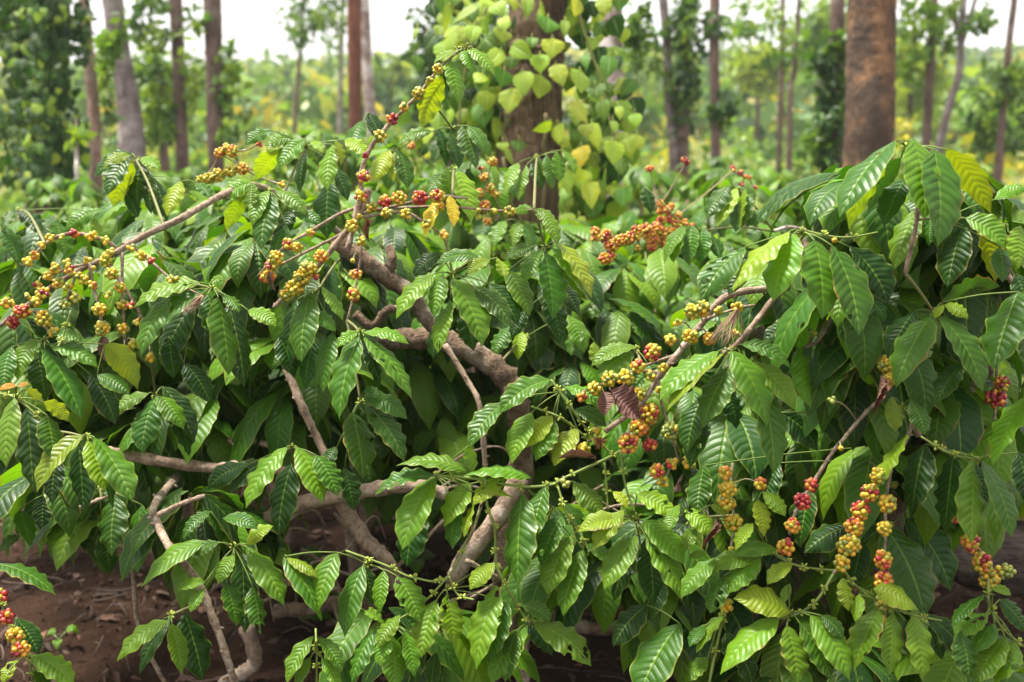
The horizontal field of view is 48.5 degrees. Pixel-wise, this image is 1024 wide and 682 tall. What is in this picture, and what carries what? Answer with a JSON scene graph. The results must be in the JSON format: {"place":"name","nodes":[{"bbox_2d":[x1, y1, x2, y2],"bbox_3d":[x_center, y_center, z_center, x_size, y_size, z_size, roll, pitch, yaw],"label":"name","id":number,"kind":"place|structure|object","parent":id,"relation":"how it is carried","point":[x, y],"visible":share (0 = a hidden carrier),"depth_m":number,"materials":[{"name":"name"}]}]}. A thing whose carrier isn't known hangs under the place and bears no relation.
{"place":"outdoors","nodes":[
{"label":"outdoors","id":0,"kind":"place"},
{"bbox_2d":[258,545,340,601],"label":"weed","id":1,"kind":"object","parent":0,"point":[310,548],"visible":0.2,"depth_m":3.69,"materials":[{"name":"green plant"}]},
{"bbox_2d":[299,554,384,624],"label":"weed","id":2,"kind":"object","parent":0,"point":[325,615],"visible":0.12,"depth_m":3.50,"materials":[{"name":"green plant"}]},
{"bbox_2d":[371,515,442,572],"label":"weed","id":3,"kind":"object","parent":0,"point":[416,565],"visible":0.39,"depth_m":3.85,"materials":[{"name":"green plant"}]},
{"bbox_2d":[0,68,1023,681],"bbox_3d":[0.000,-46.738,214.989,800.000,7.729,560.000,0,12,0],"label":"ground","id":4,"kind":"structure","parent":0,"point":[28,604],"depth_m":3.63,"materials":[{"name":"soil"}]},
{"bbox_2d":[0,173,81,231],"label":"coffee bush","id":5,"kind":"object","parent":4,"relation":"on","point":[42,193],"visible":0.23,"depth_m":6.51,"materials":[{"name":"green plant"}]},
{"bbox_2d":[0,0,98,213],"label":"vine covered tree","id":6,"kind":"object","parent":4,"relation":"on","point":[81,32],"visible":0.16,"depth_m":7.83,"materials":[{"name":"green plant"}]},
{"bbox_2d":[0,0,92,213],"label":"climbing vine","id":7,"kind":"object","parent":6,"relation":"attached to","point":[40,102],"visible":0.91,"depth_m":7.67,"materials":[{"name":"green plant"}]},
{"bbox_2d":[0,211,111,258],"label":"coffee bush","id":8,"kind":"object","parent":4,"relation":"on","point":[91,251],"depth_m":4.18,"materials":[{"name":"green plant"}]},
{"bbox_2d":[47,624,78,654],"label":"weed","id":9,"kind":"object","parent":4,"relation":"on","point":[56,643],"visible":0.99,"depth_m":3.31,"materials":[{"name":"green plant"}]},
{"bbox_2d":[63,119,97,178],"bbox_3d":[-2.644,-0.549,7.041,0.243,1.619,0.171,11,16,43],"label":"sapling","id":10,"kind":"object","parent":4,"relation":"on","point":[81,134],"visible":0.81,"depth_m":6.90,"materials":[{"name":"green plant"}]},
{"bbox_2d":[16,176,158,231],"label":"coffee bush","id":11,"kind":"object","parent":4,"relation":"on","point":[82,188],"visible":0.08,"depth_m":5.85,"materials":[{"name":"green plant"}]},
{"bbox_2d":[78,0,130,192],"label":"shade tree","id":12,"kind":"object","parent":4,"relation":"on","point":[114,50],"visible":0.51,"depth_m":8.94,"materials":[{"name":"green plant"}]},
{"bbox_2d":[107,57,135,149],"bbox_3d":[-4.641,-5.315,13.391,3.418,8.379,3.260,0,12,0],"label":"shade tree","id":13,"kind":"object","parent":4,"relation":"on","point":[120,147],"visible":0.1,"depth_m":12.96,"materials":[{"name":"grey plant"}]},
{"bbox_2d":[3,201,242,519],"bbox_3d":[-1.197,0.205,3.817,1.190,1.357,1.034,-5,13,-22],"label":"coffee bush","id":14,"kind":"object","parent":4,"relation":"on","point":[127,218],"visible":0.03,"depth_m":3.59,"materials":[{"name":"green plant"}]},
{"bbox_2d":[95,0,167,171],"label":"shade tree","id":15,"kind":"object","parent":4,"relation":"on","point":[132,124],"visible":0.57,"depth_m":10.90,"materials":[{"name":"grey plant"}]},
{"bbox_2d":[96,166,207,205],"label":"coffee bush","id":16,"kind":"object","parent":4,"relation":"on","point":[189,173],"visible":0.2,"depth_m":7.74,"materials":[{"name":"green plant"}]},
{"bbox_2d":[132,47,197,172],"bbox_3d":[-4.953,-2.829,16.143,1.060,2.602,1.020,8,14,35],"label":"bushy tree","id":17,"kind":"object","parent":4,"relation":"on","point":[141,81],"visible":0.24,"depth_m":15.85,"materials":[{"name":"green plant"}]},
{"bbox_2d":[129,0,206,194],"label":"shade tree","id":18,"kind":"object","parent":4,"relation":"on","point":[178,110],"visible":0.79,"depth_m":11.92,"materials":[{"name":"green plant"}]},
{"bbox_2d":[86,158,274,497],"bbox_3d":[-0.998,0.127,3.739,1.097,1.541,1.759,0,12,0],"label":"coffee bush","id":19,"kind":"object","parent":4,"relation":"on","point":[188,201],"visible":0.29,"depth_m":3.88,"materials":[{"name":"green plant"}]},
{"bbox_2d":[190,0,254,172],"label":"shade tree","id":20,"kind":"object","parent":4,"relation":"on","point":[217,69],"visible":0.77,"depth_m":10.92,"materials":[{"name":"brown plant"}]},
{"bbox_2d":[0,127,448,681],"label":"coffee bush","id":21,"kind":"object","parent":4,"relation":"on","point":[112,431],"visible":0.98,"depth_m":2.38,"materials":[{"name":"green plant"}]},
{"bbox_2d":[152,166,317,214],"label":"coffee bush","id":22,"kind":"object","parent":4,"relation":"on","point":[274,174],"depth_m":6.50,"materials":[{"name":"green plant"}]},
{"bbox_2d":[210,129,350,194],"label":"coffee bush","id":23,"kind":"object","parent":4,"relation":"on","point":[307,136],"visible":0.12,"depth_m":4.62,"materials":[{"name":"green plant"}]},
{"bbox_2d":[275,0,326,134],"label":"young tree","id":24,"kind":"object","parent":4,"relation":"on","point":[301,33],"visible":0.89,"depth_m":21.94,"materials":[{"name":"green plant"}]},
{"bbox_2d":[218,198,396,572],"bbox_3d":[-0.595,0.220,3.706,1.007,1.371,1.069,-6,13,-28],"label":"coffee bush","id":25,"kind":"object","parent":4,"relation":"on","point":[353,563],"visible":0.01,"depth_m":3.62,"materials":[{"name":"green plant"}]},
{"bbox_2d":[182,141,436,551],"bbox_3d":[-0.623,0.112,3.734,0.969,1.572,1.628,-6,13,-26],"label":"coffee bush","id":26,"kind":"object","parent":4,"relation":"on","point":[214,210],"visible":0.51,"depth_m":3.68,"materials":[{"name":"green plant"}]},
{"bbox_2d":[316,0,347,138],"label":"young tree","id":27,"kind":"object","parent":4,"relation":"on","point":[331,16],"visible":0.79,"depth_m":24.91,"materials":[{"name":"green plant"}]},
{"bbox_2d":[347,0,362,192],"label":"shade tree","id":28,"kind":"object","parent":4,"relation":"on","point":[354,43],"visible":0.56,"depth_m":12.93,"materials":[{"name":"red plant"}]},
{"bbox_2d":[361,0,378,181],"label":"shade tree","id":29,"kind":"object","parent":4,"relation":"on","point":[368,82],"visible":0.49,"depth_m":13.94,"materials":[{"name":"grey plant"}]},
{"bbox_2d":[313,134,444,210],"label":"coffee bush","id":30,"kind":"object","parent":4,"relation":"on","point":[348,167],"visible":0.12,"depth_m":6.84,"materials":[{"name":"green plant"}]},
{"bbox_2d":[362,51,414,130],"bbox_3d":[-4.397,-8.367,40.241,2.336,3.672,2.676,0,12,0],"label":"bushy tree","id":31,"kind":"object","parent":4,"relation":"on","point":[385,71],"visible":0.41,"depth_m":39.51,"materials":[{"name":"green plant"}]},
{"bbox_2d":[303,141,475,367],"bbox_3d":[-0.433,0.015,4.268,0.745,1.545,1.402,-3,12,-14],"label":"coffee bush","id":32,"kind":"object","parent":4,"relation":"on","point":[459,237],"visible":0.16,"depth_m":4.09,"materials":[{"name":"green plant"}]},
{"bbox_2d":[398,3,477,166],"bbox_3d":[-0.704,-2.295,12.119,0.998,3.187,0.927,0,12,0],"label":"bushy tree","id":33,"kind":"object","parent":4,"relation":"on","point":[428,56],"visible":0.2,"depth_m":11.89,"materials":[{"name":"green plant"}]},
{"bbox_2d":[218,43,662,681],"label":"coffee bush","id":34,"kind":"object","parent":4,"relation":"on","point":[520,309],"visible":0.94,"depth_m":2.61,"materials":[{"name":"green plant"}]},
{"bbox_2d":[361,157,590,395],"bbox_3d":[-0.115,0.094,3.950,1.007,1.519,1.308,8,14,33],"label":"coffee bush","id":35,"kind":"object","parent":4,"relation":"on","point":[487,177],"visible":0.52,"depth_m":3.80,"materials":[{"name":"green plant"}]},
{"bbox_2d":[388,171,576,372],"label":"coffee bush","id":36,"kind":"object","parent":4,"relation":"on","point":[392,190],"visible":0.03,"depth_m":5.53,"materials":[{"name":"green plant"}]},
{"bbox_2d":[0,37,1023,159],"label":"forest","id":37,"kind":"object","parent":4,"relation":"on","point":[270,90],"visible":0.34,"depth_m":38.24,"materials":[{"name":"green plant"}]},
{"bbox_2d":[0,110,1023,229],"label":"undergrowth","id":38,"kind":"object","parent":4,"relation":"on","point":[759,159],"visible":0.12,"depth_m":21.04,"materials":[{"name":"green plant"}]},
{"bbox_2d":[0,459,1023,681],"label":"leaf litter","id":39,"kind":"object","parent":4,"relation":"on","point":[468,603],"visible":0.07,"depth_m":3.65,"materials":[{"name":"brown plant"}]},
{"bbox_2d":[494,0,566,466],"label":"support tree","id":40,"kind":"object","parent":4,"relation":"on","point":[526,114],"visible":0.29,"depth_m":4.39,"materials":[{"name":"brown plant"}]},
{"bbox_2d":[397,0,645,224],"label":"pepper vine","id":41,"kind":"object","parent":40,"relation":"attached to","point":[599,116],"visible":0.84,"depth_m":4.39,"materials":[{"name":"green plant"}]},
{"bbox_2d":[441,238,669,557],"bbox_3d":[0.138,0.275,3.740,0.992,1.249,0.979,-3,12,-16],"label":"coffee bush","id":42,"kind":"object","parent":4,"relation":"on","point":[486,386],"visible":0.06,"depth_m":3.34,"materials":[{"name":"green plant"}]},
{"bbox_2d":[492,221,619,475],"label":"coffee bush","id":43,"kind":"object","parent":4,"relation":"on","point":[581,234],"visible":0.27,"depth_m":3.71,"materials":[{"name":"green plant"}]},
{"bbox_2d":[599,0,653,196],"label":"shade tree","id":44,"kind":"object","parent":4,"relation":"on","point":[637,16],"visible":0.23,"depth_m":7.90,"materials":[{"name":"green plant"}]},
{"bbox_2d":[493,224,761,429],"bbox_3d":[0.288,0.250,3.563,1.091,1.372,1.112,-11,16,-42],"label":"coffee bush","id":45,"kind":"object","parent":4,"relation":"on","point":[613,245],"visible":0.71,"depth_m":3.26,"materials":[{"name":"green plant"}]},
{"bbox_2d":[558,161,709,231],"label":"coffee bush","id":46,"kind":"object","parent":4,"relation":"on","point":[564,197],"visible":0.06,"depth_m":6.37,"materials":[{"name":"green plant"}]},
{"bbox_2d":[590,156,695,321],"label":"coffee bush","id":47,"kind":"object","parent":4,"relation":"on","point":[654,234],"visible":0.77,"depth_m":3.88,"materials":[{"name":"green plant"}]},
{"bbox_2d":[283,375,1023,681],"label":"coffee bush","id":48,"kind":"object","parent":4,"relation":"on","point":[636,567],"visible":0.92,"depth_m":2.09,"materials":[{"name":"green plant"}]},
{"bbox_2d":[623,0,693,204],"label":"shade tree","id":49,"kind":"object","parent":4,"relation":"on","point":[666,62],"visible":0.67,"depth_m":12.92,"materials":[{"name":"green plant"}]},
{"bbox_2d":[662,0,708,182],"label":"shade tree","id":50,"kind":"object","parent":4,"relation":"on","point":[684,126],"visible":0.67,"depth_m":12.85,"materials":[{"name":"green plant"}]},
{"bbox_2d":[670,0,740,158],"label":"shade tree","id":51,"kind":"object","parent":4,"relation":"on","point":[710,21],"visible":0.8,"depth_m":11.95,"materials":[{"name":"brown plant"}]},
{"bbox_2d":[627,157,787,216],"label":"coffee bush","id":52,"kind":"object","parent":4,"relation":"on","point":[716,162],"visible":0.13,"depth_m":8.37,"materials":[{"name":"green plant"}]},
{"bbox_2d":[629,165,803,232],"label":"coffee bush","id":53,"kind":"object","parent":4,"relation":"on","point":[704,182],"visible":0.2,"depth_m":5.92,"materials":[{"name":"green plant"}]},
{"bbox_2d":[644,220,789,362],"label":"coffee bush","id":54,"kind":"object","parent":4,"relation":"on","point":[733,240],"visible":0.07,"depth_m":3.84,"materials":[{"name":"green plant"}]},
{"bbox_2d":[630,165,807,356],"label":"coffee bush","id":55,"kind":"object","parent":4,"relation":"on","point":[764,194],"visible":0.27,"depth_m":4.13,"materials":[{"name":"green plant"}]},
{"bbox_2d":[672,165,802,225],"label":"coffee bush","id":56,"kind":"object","parent":4,"relation":"on","point":[770,178],"visible":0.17,"depth_m":7.17,"materials":[{"name":"green plant"}]},
{"bbox_2d":[720,39,799,153],"bbox_3d":[7.381,-7.300,34.138,2.381,4.057,2.142,0,12,0],"label":"bushy tree","id":57,"kind":"object","parent":4,"relation":"on","point":[763,82],"visible":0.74,"depth_m":33.73,"materials":[{"name":"green plant"}]},
{"bbox_2d":[719,0,802,173],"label":"young tree","id":58,"kind":"object","parent":4,"relation":"on","point":[738,28],"visible":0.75,"depth_m":15.87,"materials":[{"name":"green plant"}]},
{"bbox_2d":[576,139,1023,681],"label":"coffee bush","id":59,"kind":"object","parent":4,"relation":"on","point":[906,297],"visible":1,"depth_m":2.02,"materials":[{"name":"green plant"}]},
{"bbox_2d":[784,0,824,182],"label":"young tree","id":60,"kind":"object","parent":4,"relation":"on","point":[797,52],"visible":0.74,"depth_m":13.96,"materials":[{"name":"green plant"}]},
{"bbox_2d":[772,190,850,245],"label":"coffee bush","id":61,"kind":"object","parent":4,"relation":"on","point":[784,219],"visible":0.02,"depth_m":4.77,"materials":[{"name":"green plant"}]},
{"bbox_2d":[777,0,847,129],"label":"bushy tree","id":62,"kind":"object","parent":4,"relation":"on","point":[821,22],"visible":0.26,"depth_m":29.52,"materials":[{"name":"green plant"}]},
{"bbox_2d":[800,0,846,172],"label":"vine covered tree","id":63,"kind":"object","parent":4,"relation":"on","point":[828,118],"visible":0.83,"depth_m":9.37,"materials":[{"name":"green plant"}]},
{"bbox_2d":[842,0,896,167],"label":"shade tree","id":64,"kind":"object","parent":4,"relation":"on","point":[870,98],"visible":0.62,"depth_m":7.36,"materials":[{"name":"orange plant"}]},
{"bbox_2d":[896,20,910,54],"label":"bushy tree","id":65,"kind":"object","parent":4,"relation":"on","point":[899,32],"visible":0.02,"depth_m":43.55,"materials":[{"name":"green plant"}]},
{"bbox_2d":[875,385,939,587],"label":"coffee bush","id":66,"kind":"object","parent":4,"relation":"on","point":[937,584],"depth_m":3.89,"materials":[{"name":"green plant"}]},
{"bbox_2d":[895,39,955,159],"bbox_3d":[9.167,-5.374,26.084,1.766,3.552,1.966,-11,16,-43],"label":"bushy tree","id":67,"kind":"object","parent":4,"relation":"on","point":[906,97],"visible":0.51,"depth_m":25.73,"materials":[{"name":"green plant"}]},
{"bbox_2d":[896,0,958,151],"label":"shade tree","id":68,"kind":"object","parent":4,"relation":"on","point":[915,56],"visible":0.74,"depth_m":13.92,"materials":[{"name":"green plant"}]},
{"bbox_2d":[903,515,1023,597],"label":"fallen log","id":69,"kind":"object","parent":4,"relation":"on","point":[1009,552],"visible":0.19,"depth_m":2.87,"materials":[{"name":"brown wood"}]},
{"bbox_2d":[926,0,1010,153],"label":"forked tree","id":70,"kind":"object","parent":4,"relation":"on","point":[964,24],"visible":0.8,"depth_m":12.96,"materials":[{"name":"grey plant"}]},
{"bbox_2d":[952,76,1023,182],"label":"bushy tree","id":71,"kind":"object","parent":4,"relation":"on","point":[979,118],"visible":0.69,"depth_m":17.84,"materials":[{"name":"green plant"}]},
{"bbox_2d":[964,0,1023,190],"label":"shade tree","id":72,"kind":"object","parent":4,"relation":"on","point":[1010,86],"visible":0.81,"depth_m":12.95,"materials":[{"name":"brown plant"}]},
{"bbox_2d":[991,186,1023,223],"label":"coffee bush","id":73,"kind":"object","parent":4,"relation":"on","point":[1016,212],"depth_m":7.05,"materials":[{"name":"green plant"}]},
{"bbox_2d":[1017,213,1023,222],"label":"coffee bush","id":74,"kind":"object","parent":4,"relation":"on","point":[1020,218],"visible":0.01,"depth_m":8.18,"materials":[{"name":"green plant"}]},
{"bbox_2d":[0,0,1023,65],"label":"sky","id":75,"kind":"structure","parent":0,"point":[254,24],"materials":[{"name":"white"}]}
]}

